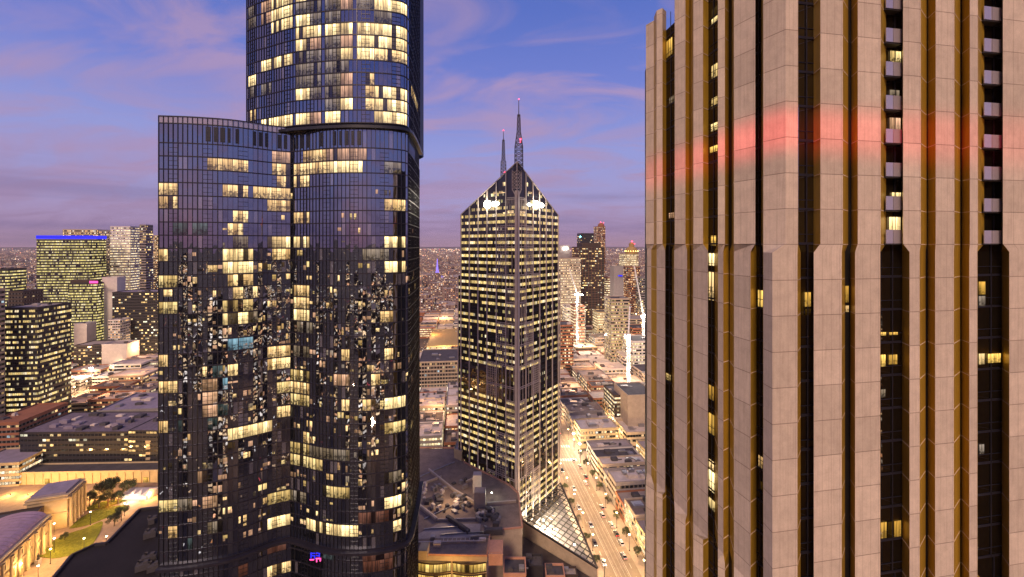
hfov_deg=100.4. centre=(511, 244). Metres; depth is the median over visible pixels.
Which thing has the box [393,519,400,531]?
lit window
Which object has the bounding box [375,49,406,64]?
lit window
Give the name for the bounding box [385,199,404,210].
lit window
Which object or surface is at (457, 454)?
shop building
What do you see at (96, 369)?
city building
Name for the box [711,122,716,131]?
lit window
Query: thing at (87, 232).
office tower
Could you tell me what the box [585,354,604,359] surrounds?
city building
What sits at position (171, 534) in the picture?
lit window
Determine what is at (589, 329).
city building
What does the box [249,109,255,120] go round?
lit window
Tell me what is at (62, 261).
office tower
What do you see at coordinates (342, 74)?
lit window
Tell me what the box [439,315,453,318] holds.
city building
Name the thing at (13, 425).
brick building
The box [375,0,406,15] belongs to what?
lit window
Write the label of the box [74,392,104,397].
city building
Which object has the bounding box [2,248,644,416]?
distant lights
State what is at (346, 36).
lit window
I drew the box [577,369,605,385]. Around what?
city building
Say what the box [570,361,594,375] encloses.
city building
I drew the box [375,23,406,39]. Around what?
lit window
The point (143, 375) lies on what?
city building
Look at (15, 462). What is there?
office building
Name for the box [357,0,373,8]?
lit window
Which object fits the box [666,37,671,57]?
lit window
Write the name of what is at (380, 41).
lit window
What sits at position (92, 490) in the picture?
plane tree
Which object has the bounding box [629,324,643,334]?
city building
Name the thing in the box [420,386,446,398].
city building
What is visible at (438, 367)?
office building
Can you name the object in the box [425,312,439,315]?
city building
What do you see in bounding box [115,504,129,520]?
plane tree
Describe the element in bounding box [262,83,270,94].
lit window
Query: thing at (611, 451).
city building
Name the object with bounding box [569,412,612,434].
city building
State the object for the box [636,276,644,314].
office tower
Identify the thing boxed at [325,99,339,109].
lit window
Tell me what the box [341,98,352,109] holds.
lit window
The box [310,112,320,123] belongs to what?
lit window
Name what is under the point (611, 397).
office block
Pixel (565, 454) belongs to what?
side street
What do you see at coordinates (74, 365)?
city building
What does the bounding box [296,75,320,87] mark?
lit window
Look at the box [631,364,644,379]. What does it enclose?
city building
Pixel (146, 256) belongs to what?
office tower
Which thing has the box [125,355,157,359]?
city building
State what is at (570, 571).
shop building
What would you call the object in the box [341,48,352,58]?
lit window
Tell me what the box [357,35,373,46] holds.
lit window
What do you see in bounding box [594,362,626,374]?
city building
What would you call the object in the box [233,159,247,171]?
lit window
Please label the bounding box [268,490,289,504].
lit window
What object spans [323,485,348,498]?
lit window
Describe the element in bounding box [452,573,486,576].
window frame
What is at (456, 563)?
window frame
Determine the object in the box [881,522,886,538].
lit window
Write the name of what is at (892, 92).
lit window
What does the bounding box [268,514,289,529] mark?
lit window
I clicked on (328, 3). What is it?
lit window
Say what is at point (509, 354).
gabled office tower
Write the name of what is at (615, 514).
plane tree
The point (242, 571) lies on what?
lit window
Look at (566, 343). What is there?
apartment block
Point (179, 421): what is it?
lit window
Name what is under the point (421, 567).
curved window
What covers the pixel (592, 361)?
city building
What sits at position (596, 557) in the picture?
plane tree
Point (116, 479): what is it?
plane tree
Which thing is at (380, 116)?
lit window
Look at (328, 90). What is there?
lit window
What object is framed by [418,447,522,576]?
rooftop
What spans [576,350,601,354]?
city building
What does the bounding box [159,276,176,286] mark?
lit window
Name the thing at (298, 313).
lit window
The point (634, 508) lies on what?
city building
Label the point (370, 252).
lit window
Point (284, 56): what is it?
lit window
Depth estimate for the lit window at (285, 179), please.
109.46 m
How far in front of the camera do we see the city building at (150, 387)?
397.95 m
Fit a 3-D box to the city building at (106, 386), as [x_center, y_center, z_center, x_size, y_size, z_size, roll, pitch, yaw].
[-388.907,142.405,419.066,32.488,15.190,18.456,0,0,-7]
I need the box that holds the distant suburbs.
[0,250,644,313]
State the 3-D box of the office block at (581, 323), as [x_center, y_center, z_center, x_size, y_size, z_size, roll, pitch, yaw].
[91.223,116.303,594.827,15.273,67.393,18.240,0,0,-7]
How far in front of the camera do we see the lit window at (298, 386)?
109.11 m
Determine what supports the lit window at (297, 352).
in the apartment tower at (289, 354)
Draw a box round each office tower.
[36,235,106,302]
[63,229,98,239]
[99,230,109,276]
[110,226,139,289]
[139,224,152,289]
[153,235,157,288]
[458,161,559,522]
[559,245,580,320]
[572,243,603,324]
[577,233,593,242]
[610,265,623,295]
[619,241,637,265]
[624,266,639,313]
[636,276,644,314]
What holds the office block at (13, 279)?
on the ground at (528, 546)
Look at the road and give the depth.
231.35 m
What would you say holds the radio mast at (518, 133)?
on the gabled office tower at (509, 354)
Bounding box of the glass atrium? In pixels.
[522,482,597,576]
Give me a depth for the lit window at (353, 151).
105.39 m
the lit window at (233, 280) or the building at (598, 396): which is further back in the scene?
the building at (598, 396)
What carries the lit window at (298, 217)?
in the apartment tower at (289, 354)
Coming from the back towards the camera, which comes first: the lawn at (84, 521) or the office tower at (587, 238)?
the office tower at (587, 238)
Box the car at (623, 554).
[620,552,627,559]
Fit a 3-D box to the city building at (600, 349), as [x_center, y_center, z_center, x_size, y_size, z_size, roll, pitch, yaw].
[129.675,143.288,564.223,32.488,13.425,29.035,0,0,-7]
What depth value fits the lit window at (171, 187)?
100.20 m
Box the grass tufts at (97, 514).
[72,505,123,527]
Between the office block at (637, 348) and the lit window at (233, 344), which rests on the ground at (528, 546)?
the office block at (637, 348)
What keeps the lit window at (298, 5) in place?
in the residential tower at (312, 65)
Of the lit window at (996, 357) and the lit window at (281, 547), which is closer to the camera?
the lit window at (996, 357)
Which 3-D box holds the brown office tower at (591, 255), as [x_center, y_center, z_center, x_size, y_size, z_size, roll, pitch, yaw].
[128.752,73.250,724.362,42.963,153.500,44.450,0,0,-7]
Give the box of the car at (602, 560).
[600,558,606,565]
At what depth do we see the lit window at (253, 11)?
114.40 m
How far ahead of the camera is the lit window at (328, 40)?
105.88 m
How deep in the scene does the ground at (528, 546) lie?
247.47 m
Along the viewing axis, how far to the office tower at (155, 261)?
900.43 m
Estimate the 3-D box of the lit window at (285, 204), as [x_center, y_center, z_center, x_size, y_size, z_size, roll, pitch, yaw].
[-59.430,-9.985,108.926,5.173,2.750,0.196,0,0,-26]
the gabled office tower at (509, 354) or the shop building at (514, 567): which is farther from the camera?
the gabled office tower at (509, 354)
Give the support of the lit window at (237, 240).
in the apartment tower at (289, 354)
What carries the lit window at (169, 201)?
in the apartment tower at (289, 354)
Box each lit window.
[159,183,176,194]
[159,196,176,207]
[159,249,167,260]
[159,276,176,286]
[159,302,176,313]
[159,355,167,366]
[159,381,176,392]
[159,421,167,432]
[159,500,176,511]
[168,526,176,537]
[173,223,186,234]
[178,420,181,431]
[178,498,191,510]
[188,538,191,549]
[193,223,206,234]
[198,471,206,482]
[203,379,216,390]
[203,392,216,403]
[203,405,216,416]
[203,495,216,508]
[208,158,232,170]
[208,418,216,429]
[208,520,221,533]
[213,365,221,376]
[218,403,227,415]
[223,185,247,196]
[223,249,252,260]
[223,261,252,272]
[223,299,252,311]
[223,312,252,324]
[223,378,227,389]
[228,223,242,234]
[228,274,252,285]
[228,337,252,349]
[228,364,237,375]
[228,425,247,439]
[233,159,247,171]
[233,211,247,221]
[233,236,247,247]
[233,287,242,298]
[238,563,247,576]
[248,420,271,435]
[249,5,255,17]
[249,16,255,28]
[249,74,255,86]
[249,86,255,97]
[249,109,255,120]
[253,186,271,198]
[253,286,257,297]
[253,311,257,322]
[262,0,270,12]
[262,12,270,23]
[262,53,291,70]
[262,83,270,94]
[262,115,291,125]
[267,544,285,554]
[267,561,290,576]
[268,200,289,210]
[268,237,289,246]
[268,345,289,357]
[268,357,289,369]
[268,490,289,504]
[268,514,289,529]
[272,0,291,8]
[272,5,291,20]
[272,17,291,32]
[272,151,289,162]
[272,163,289,174]
[272,188,289,198]
[272,249,289,259]
[277,176,289,186]
[277,381,289,392]
[277,405,289,417]
[291,369,308,381]
[291,381,308,393]
[291,393,308,406]
[291,441,308,455]
[291,454,321,470]
[291,490,305,503]
[294,162,325,174]
[294,175,308,186]
[294,212,308,222]
[294,237,308,246]
[294,285,308,295]
[294,297,308,308]
[294,309,308,320]
[294,321,311,333]
[294,345,308,357]
[296,0,320,13]
[296,14,309,25]
[296,25,320,38]
[296,39,309,50]
[296,50,320,62]
[296,62,320,75]
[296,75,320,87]
[296,88,309,99]
[296,113,309,124]
[304,149,325,161]
[304,432,308,442]
[307,518,321,532]
[310,13,320,24]
[310,37,320,48]
[310,87,320,98]
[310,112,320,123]
[310,445,321,457]
[323,448,348,460]
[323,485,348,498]
[323,522,357,536]
[323,554,333,559]
[325,0,339,10]
[325,11,339,22]
[325,23,352,35]
[325,36,339,47]
[325,48,339,59]
[325,61,339,72]
[325,73,339,84]
[325,86,339,97]
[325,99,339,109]
[325,111,339,122]
[326,148,365,159]
[326,161,361,172]
[334,374,348,385]
[341,0,352,8]
[341,35,352,46]
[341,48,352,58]
[341,61,347,71]
[341,73,352,83]
[341,86,352,96]
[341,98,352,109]
[342,349,348,360]
[342,400,348,410]
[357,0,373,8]
[357,23,373,33]
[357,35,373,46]
[357,48,373,59]
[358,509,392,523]
[363,249,388,259]
[363,399,374,410]
[363,552,392,560]
[363,557,392,572]
[366,73,373,84]
[366,86,373,96]
[366,98,373,109]
[371,374,379,384]
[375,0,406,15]
[375,11,391,23]
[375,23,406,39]
[375,36,406,51]
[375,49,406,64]
[375,86,406,100]
[375,99,406,112]
[375,111,406,125]
[380,311,392,321]
[385,162,400,173]
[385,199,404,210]
[385,236,404,247]
[385,261,404,271]
[385,348,392,359]
[385,395,404,408]
[385,420,404,433]
[385,470,400,483]
[385,493,404,508]
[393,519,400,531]
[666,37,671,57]
[709,253,713,265]
[709,272,713,300]
[709,385,713,400]
[709,413,713,434]
[709,469,713,492]
[709,497,714,512]
[710,145,716,152]
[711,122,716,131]
[712,6,716,16]
[712,63,716,80]
[758,290,762,306]
[759,455,762,468]
[801,292,803,314]
[805,292,810,306]
[805,309,810,314]
[846,286,848,301]
[881,355,885,366]
[881,389,885,396]
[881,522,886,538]
[888,520,900,537]
[889,217,899,229]
[889,354,896,363]
[890,51,900,62]
[890,90,898,95]
[890,117,899,128]
[979,282,984,293]
[979,296,984,305]
[979,353,984,363]
[979,444,983,453]
[988,353,1000,362]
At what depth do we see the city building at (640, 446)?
295.59 m
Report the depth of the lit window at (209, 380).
101.75 m
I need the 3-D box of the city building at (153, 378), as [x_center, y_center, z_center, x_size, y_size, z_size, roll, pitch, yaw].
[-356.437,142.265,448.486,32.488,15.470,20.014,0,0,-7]
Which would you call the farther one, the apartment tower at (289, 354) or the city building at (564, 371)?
the city building at (564, 371)
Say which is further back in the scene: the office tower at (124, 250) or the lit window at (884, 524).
the office tower at (124, 250)
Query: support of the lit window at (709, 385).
in the hotel tower at (834, 288)
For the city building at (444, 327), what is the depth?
705.52 m
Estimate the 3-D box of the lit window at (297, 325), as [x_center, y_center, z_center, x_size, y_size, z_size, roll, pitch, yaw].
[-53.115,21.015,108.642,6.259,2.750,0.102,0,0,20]
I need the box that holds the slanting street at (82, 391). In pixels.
[71,385,91,397]
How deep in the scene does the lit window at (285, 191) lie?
109.30 m
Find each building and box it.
[71,363,77,368]
[71,364,108,374]
[71,374,97,389]
[71,378,75,392]
[71,397,92,411]
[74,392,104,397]
[87,390,145,411]
[89,380,140,392]
[92,371,120,385]
[109,359,152,370]
[109,368,157,383]
[111,383,157,391]
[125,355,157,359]
[140,365,157,368]
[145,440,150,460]
[149,374,157,381]
[150,359,157,364]
[420,322,436,328]
[420,325,435,337]
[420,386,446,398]
[420,391,445,397]
[420,397,444,425]
[420,411,443,436]
[420,422,442,446]
[422,320,437,325]
[423,315,438,323]
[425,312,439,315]
[437,324,453,326]
[437,327,452,328]
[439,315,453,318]
[439,319,452,323]
[440,312,453,314]
[444,429,457,446]
[445,413,457,429]
[446,394,457,413]
[447,387,457,394]
[448,382,457,387]
[454,439,462,460]
[503,557,527,576]
[524,553,542,576]
[545,563,564,576]
[560,368,568,373]
[560,374,571,376]
[560,377,577,382]
[560,382,581,387]
[560,387,583,390]
[560,390,587,397]
[560,397,590,419]
[564,402,603,427]
[564,566,577,576]
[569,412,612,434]
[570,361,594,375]
[572,368,596,379]
[573,343,596,349]
[573,355,588,361]
[574,417,618,447]
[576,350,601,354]
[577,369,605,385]
[582,374,611,389]
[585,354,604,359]
[586,326,592,333]
[586,438,632,464]
[587,380,614,391]
[588,391,603,406]
[589,333,603,346]
[589,359,609,364]
[591,446,638,476]
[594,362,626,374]
[597,347,603,352]
[597,454,644,481]
[602,398,608,416]
[602,466,644,493]
[607,467,644,507]
[608,410,622,423]
[609,375,642,382]
[615,489,644,522]
[616,420,644,445]
[617,351,631,367]
[624,496,644,539]
[629,315,643,323]
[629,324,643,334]
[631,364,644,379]
[635,518,644,556]
[636,439,644,457]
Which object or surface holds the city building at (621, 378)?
on the ground at (528, 546)
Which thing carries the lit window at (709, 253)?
in the hotel tower at (834, 288)
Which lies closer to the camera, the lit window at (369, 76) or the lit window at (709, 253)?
the lit window at (709, 253)
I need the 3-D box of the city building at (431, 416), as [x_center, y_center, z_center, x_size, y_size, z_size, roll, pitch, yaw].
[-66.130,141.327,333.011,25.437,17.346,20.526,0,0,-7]
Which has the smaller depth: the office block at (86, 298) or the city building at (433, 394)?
the city building at (433, 394)
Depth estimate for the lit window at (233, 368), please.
103.30 m
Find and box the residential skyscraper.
[594,222,604,275]
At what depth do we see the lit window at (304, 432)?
108.18 m
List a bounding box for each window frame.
[418,562,450,573]
[418,573,450,576]
[452,562,486,573]
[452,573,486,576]
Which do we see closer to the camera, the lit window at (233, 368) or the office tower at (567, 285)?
the lit window at (233, 368)
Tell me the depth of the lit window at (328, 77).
105.88 m
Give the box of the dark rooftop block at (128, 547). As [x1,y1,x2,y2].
[52,506,158,576]
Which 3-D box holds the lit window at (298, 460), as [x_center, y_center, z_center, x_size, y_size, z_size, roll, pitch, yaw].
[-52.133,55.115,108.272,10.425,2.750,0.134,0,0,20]
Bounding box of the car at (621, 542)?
[618,539,624,545]
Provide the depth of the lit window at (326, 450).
105.70 m
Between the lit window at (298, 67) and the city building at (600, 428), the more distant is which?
the city building at (600, 428)
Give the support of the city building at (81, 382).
on the ground at (528, 546)
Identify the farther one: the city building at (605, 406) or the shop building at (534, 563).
the city building at (605, 406)
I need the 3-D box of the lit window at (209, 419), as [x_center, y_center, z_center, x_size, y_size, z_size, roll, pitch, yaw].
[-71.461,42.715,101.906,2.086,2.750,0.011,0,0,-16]
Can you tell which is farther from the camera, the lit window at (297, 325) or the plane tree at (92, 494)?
the plane tree at (92, 494)
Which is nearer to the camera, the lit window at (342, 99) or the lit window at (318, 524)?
the lit window at (342, 99)
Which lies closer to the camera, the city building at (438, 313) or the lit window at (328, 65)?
the lit window at (328, 65)
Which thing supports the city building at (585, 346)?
on the ground at (528, 546)
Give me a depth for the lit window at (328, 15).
105.88 m
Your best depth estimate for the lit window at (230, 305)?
103.81 m
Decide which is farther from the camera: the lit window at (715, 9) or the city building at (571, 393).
the city building at (571, 393)
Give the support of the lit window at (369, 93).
in the residential tower at (312, 65)
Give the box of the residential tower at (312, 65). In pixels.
[246,0,423,158]
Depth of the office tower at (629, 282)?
761.14 m
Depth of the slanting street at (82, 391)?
433.29 m
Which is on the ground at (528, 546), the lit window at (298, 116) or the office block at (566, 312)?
the office block at (566, 312)
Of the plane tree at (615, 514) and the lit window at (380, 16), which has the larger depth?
the plane tree at (615, 514)
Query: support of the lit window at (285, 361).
in the apartment tower at (289, 354)
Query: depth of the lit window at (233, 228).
103.60 m
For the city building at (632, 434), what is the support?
on the ground at (528, 546)
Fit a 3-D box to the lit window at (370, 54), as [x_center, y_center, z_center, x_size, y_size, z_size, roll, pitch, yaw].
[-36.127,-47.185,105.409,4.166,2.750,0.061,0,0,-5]
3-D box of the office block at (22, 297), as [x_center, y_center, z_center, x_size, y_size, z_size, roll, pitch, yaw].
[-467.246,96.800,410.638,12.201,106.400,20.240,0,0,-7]
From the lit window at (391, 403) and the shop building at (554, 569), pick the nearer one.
the lit window at (391, 403)
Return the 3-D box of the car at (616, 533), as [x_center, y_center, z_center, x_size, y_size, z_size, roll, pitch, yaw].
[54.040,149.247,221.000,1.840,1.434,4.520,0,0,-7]
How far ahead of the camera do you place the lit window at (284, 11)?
109.43 m
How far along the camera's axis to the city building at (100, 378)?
453.73 m
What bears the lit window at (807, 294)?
in the hotel tower at (834, 288)
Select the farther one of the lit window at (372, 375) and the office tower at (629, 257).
the office tower at (629, 257)
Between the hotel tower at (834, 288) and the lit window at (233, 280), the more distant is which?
the lit window at (233, 280)
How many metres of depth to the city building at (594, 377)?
426.84 m
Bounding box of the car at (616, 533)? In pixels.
[613,530,619,536]
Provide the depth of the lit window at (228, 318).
103.81 m
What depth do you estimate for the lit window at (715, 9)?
49.20 m
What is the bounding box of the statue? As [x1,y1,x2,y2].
[34,553,41,565]
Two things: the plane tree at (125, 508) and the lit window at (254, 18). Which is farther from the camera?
the plane tree at (125, 508)
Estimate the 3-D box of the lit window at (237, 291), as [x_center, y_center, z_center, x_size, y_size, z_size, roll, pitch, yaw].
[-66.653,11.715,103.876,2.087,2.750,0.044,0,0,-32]
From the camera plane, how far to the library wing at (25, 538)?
198.44 m
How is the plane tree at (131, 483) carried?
on the forecourt
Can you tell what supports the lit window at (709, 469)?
in the hotel tower at (834, 288)
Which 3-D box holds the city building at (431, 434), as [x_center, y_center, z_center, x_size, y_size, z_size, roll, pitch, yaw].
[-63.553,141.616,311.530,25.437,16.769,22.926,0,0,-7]
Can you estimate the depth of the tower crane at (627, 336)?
398.96 m
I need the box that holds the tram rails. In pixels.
[560,441,628,576]
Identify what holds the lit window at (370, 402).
in the apartment tower at (289, 354)
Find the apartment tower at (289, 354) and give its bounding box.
[155,115,422,576]
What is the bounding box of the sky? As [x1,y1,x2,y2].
[0,0,674,246]
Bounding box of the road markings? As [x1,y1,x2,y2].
[560,435,627,571]
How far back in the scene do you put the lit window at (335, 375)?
105.44 m
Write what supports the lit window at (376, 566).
in the apartment tower at (289, 354)
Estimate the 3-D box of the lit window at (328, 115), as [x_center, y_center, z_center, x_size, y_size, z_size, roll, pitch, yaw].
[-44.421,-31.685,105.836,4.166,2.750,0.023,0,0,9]
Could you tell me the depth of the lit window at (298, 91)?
107.50 m
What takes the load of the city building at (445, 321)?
on the ground at (528, 546)
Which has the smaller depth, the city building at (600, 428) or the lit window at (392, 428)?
the lit window at (392, 428)
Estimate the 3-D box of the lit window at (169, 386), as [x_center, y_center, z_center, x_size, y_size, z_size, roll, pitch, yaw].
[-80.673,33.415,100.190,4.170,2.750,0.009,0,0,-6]
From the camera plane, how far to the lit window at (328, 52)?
105.88 m
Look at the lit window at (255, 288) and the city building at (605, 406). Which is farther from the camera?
the city building at (605, 406)
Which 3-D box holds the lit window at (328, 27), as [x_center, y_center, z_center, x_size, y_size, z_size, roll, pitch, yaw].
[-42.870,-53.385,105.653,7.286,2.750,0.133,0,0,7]
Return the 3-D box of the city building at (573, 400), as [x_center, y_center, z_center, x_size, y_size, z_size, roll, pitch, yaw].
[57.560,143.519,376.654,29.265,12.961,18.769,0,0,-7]
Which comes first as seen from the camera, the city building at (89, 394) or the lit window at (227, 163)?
the lit window at (227, 163)
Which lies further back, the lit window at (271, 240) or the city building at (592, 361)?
the city building at (592, 361)
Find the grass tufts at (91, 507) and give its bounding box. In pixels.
[87,500,124,509]
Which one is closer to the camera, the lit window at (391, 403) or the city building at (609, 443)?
the lit window at (391, 403)
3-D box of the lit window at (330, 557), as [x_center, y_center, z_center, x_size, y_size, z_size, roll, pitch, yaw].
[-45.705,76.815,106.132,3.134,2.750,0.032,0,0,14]
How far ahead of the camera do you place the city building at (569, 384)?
420.38 m
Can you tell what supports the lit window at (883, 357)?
in the hotel tower at (834, 288)
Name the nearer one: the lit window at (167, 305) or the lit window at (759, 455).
the lit window at (759, 455)
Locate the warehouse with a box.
[97,392,157,411]
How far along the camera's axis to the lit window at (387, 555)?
105.88 m
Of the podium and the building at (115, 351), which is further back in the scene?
the building at (115, 351)
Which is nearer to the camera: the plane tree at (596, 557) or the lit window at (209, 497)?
the lit window at (209, 497)
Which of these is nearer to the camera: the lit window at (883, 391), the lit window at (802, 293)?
the lit window at (802, 293)
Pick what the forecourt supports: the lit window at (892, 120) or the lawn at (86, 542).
the lawn at (86, 542)
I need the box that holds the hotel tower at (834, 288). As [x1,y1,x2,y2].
[645,0,1023,576]
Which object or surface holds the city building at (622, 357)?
on the ground at (528, 546)
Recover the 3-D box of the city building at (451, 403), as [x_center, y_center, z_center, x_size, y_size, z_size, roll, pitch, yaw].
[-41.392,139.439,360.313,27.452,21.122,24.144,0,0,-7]
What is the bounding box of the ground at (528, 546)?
[0,247,644,576]
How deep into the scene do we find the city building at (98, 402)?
367.54 m
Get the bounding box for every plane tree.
[59,532,68,539]
[87,492,97,505]
[88,487,101,500]
[91,496,105,507]
[93,477,115,492]
[98,489,116,505]
[102,476,120,492]
[105,511,120,525]
[109,490,124,503]
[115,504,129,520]
[118,478,136,490]
[589,470,595,477]
[593,554,599,562]
[613,510,619,519]
[622,526,629,536]
[633,546,641,556]
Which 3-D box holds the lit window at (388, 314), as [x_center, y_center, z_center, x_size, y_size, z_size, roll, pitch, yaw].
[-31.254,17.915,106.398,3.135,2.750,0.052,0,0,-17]
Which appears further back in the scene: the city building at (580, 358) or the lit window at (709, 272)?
the city building at (580, 358)
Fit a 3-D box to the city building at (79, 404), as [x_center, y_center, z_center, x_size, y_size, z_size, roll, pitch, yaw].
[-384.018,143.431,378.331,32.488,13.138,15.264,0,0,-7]
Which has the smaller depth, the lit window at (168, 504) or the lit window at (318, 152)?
the lit window at (168, 504)
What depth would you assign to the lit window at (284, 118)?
109.72 m
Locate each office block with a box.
[0,268,26,306]
[0,288,5,416]
[5,302,70,414]
[8,289,43,305]
[68,279,103,351]
[102,276,125,339]
[112,289,157,354]
[562,304,585,341]
[571,303,584,342]
[593,309,603,333]
[604,276,609,295]
[604,296,629,361]
[604,384,619,416]
[614,382,644,425]
[622,335,644,363]
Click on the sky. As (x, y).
(85, 85)
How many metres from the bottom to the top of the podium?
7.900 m
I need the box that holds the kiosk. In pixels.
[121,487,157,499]
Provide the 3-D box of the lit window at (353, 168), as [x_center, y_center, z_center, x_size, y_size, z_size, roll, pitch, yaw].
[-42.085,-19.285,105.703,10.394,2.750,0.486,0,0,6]
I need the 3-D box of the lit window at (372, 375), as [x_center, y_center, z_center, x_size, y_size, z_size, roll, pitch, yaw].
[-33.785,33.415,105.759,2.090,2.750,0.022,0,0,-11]
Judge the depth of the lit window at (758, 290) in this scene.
42.50 m
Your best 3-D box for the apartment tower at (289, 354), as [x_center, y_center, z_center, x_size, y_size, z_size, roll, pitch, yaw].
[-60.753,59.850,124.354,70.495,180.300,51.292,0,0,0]
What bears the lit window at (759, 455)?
in the hotel tower at (834, 288)
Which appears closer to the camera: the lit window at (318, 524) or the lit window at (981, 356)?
the lit window at (981, 356)
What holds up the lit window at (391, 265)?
in the apartment tower at (289, 354)
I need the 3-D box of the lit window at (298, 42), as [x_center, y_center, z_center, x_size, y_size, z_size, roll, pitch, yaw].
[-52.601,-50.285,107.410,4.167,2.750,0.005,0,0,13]
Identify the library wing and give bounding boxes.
[0,511,52,576]
[23,478,86,529]
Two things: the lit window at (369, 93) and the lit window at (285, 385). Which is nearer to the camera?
the lit window at (369, 93)
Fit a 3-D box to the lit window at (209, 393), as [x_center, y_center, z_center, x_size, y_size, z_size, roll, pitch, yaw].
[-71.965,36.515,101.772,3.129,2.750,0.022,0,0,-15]
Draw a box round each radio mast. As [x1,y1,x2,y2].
[500,130,505,176]
[514,99,522,172]
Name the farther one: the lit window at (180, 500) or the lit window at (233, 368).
the lit window at (233, 368)
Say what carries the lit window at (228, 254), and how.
in the apartment tower at (289, 354)
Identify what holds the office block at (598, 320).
on the ground at (528, 546)
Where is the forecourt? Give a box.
[0,483,157,576]
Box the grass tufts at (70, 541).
[40,522,102,557]
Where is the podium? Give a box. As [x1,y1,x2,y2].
[21,461,157,484]
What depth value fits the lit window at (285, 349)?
108.99 m
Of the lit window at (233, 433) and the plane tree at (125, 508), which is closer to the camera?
the lit window at (233, 433)
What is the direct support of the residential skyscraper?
on the ground at (528, 546)
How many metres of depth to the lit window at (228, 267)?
103.81 m
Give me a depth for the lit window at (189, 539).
100.79 m
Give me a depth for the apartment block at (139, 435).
280.74 m
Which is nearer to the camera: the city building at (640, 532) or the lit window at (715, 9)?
the lit window at (715, 9)
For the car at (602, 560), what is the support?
on the road
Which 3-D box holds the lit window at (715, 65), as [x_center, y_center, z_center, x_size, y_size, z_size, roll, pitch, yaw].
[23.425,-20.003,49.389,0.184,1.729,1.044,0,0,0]
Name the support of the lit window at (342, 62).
in the residential tower at (312, 65)
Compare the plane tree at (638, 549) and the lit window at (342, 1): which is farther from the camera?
the plane tree at (638, 549)
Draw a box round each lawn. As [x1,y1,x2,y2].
[39,521,102,557]
[69,505,122,528]
[86,500,125,510]
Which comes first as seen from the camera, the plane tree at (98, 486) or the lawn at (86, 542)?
the lawn at (86, 542)
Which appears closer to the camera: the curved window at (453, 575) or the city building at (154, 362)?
the curved window at (453, 575)
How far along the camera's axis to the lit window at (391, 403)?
107.02 m
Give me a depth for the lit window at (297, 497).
109.22 m
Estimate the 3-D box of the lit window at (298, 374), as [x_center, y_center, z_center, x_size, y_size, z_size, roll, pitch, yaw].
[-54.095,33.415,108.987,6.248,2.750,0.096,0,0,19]
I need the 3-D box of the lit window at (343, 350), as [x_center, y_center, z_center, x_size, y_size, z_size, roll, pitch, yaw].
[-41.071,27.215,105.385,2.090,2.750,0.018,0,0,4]
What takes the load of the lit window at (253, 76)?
in the residential tower at (312, 65)
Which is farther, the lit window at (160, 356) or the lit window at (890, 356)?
the lit window at (160, 356)
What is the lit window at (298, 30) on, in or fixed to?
in the residential tower at (312, 65)
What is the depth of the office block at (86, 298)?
572.79 m
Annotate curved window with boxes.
[418,563,450,572]
[418,574,450,576]
[453,563,485,572]
[453,575,485,576]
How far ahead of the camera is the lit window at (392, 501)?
107.02 m
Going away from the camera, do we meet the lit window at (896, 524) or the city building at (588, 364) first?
the lit window at (896, 524)
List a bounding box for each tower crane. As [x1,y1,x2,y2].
[569,268,582,344]
[624,307,630,381]
[634,266,644,335]
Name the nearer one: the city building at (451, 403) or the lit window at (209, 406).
the lit window at (209, 406)
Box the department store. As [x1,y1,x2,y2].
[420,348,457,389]
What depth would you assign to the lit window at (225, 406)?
102.57 m
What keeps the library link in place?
on the forecourt
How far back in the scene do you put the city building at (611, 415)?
344.54 m
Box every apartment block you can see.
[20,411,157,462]
[74,321,95,344]
[108,317,130,339]
[128,416,157,461]
[560,321,572,373]
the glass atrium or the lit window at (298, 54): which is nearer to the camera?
the lit window at (298, 54)
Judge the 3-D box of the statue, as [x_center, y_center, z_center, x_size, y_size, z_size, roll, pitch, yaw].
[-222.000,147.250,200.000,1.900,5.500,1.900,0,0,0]
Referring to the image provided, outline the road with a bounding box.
[560,428,641,576]
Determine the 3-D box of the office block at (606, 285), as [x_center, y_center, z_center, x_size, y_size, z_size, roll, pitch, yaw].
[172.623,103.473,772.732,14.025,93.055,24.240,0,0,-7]
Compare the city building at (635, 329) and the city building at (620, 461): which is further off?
the city building at (635, 329)
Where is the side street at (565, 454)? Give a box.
[146,448,635,482]
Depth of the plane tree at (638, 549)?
204.54 m
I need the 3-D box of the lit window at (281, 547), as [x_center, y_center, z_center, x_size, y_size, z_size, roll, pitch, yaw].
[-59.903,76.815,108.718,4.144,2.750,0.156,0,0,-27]
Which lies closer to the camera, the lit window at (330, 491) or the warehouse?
the lit window at (330, 491)
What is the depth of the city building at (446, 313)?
812.66 m
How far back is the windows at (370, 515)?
105.80 m
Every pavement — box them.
[560,415,644,576]
[560,475,605,576]
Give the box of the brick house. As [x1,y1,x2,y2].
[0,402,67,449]
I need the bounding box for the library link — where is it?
[0,505,43,517]
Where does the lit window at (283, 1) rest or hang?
in the residential tower at (312, 65)
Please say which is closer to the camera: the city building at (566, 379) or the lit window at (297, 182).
the lit window at (297, 182)
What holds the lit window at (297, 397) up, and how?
in the apartment tower at (289, 354)
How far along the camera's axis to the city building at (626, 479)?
248.29 m
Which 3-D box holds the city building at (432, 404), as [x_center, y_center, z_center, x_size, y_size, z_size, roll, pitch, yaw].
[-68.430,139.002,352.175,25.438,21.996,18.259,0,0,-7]

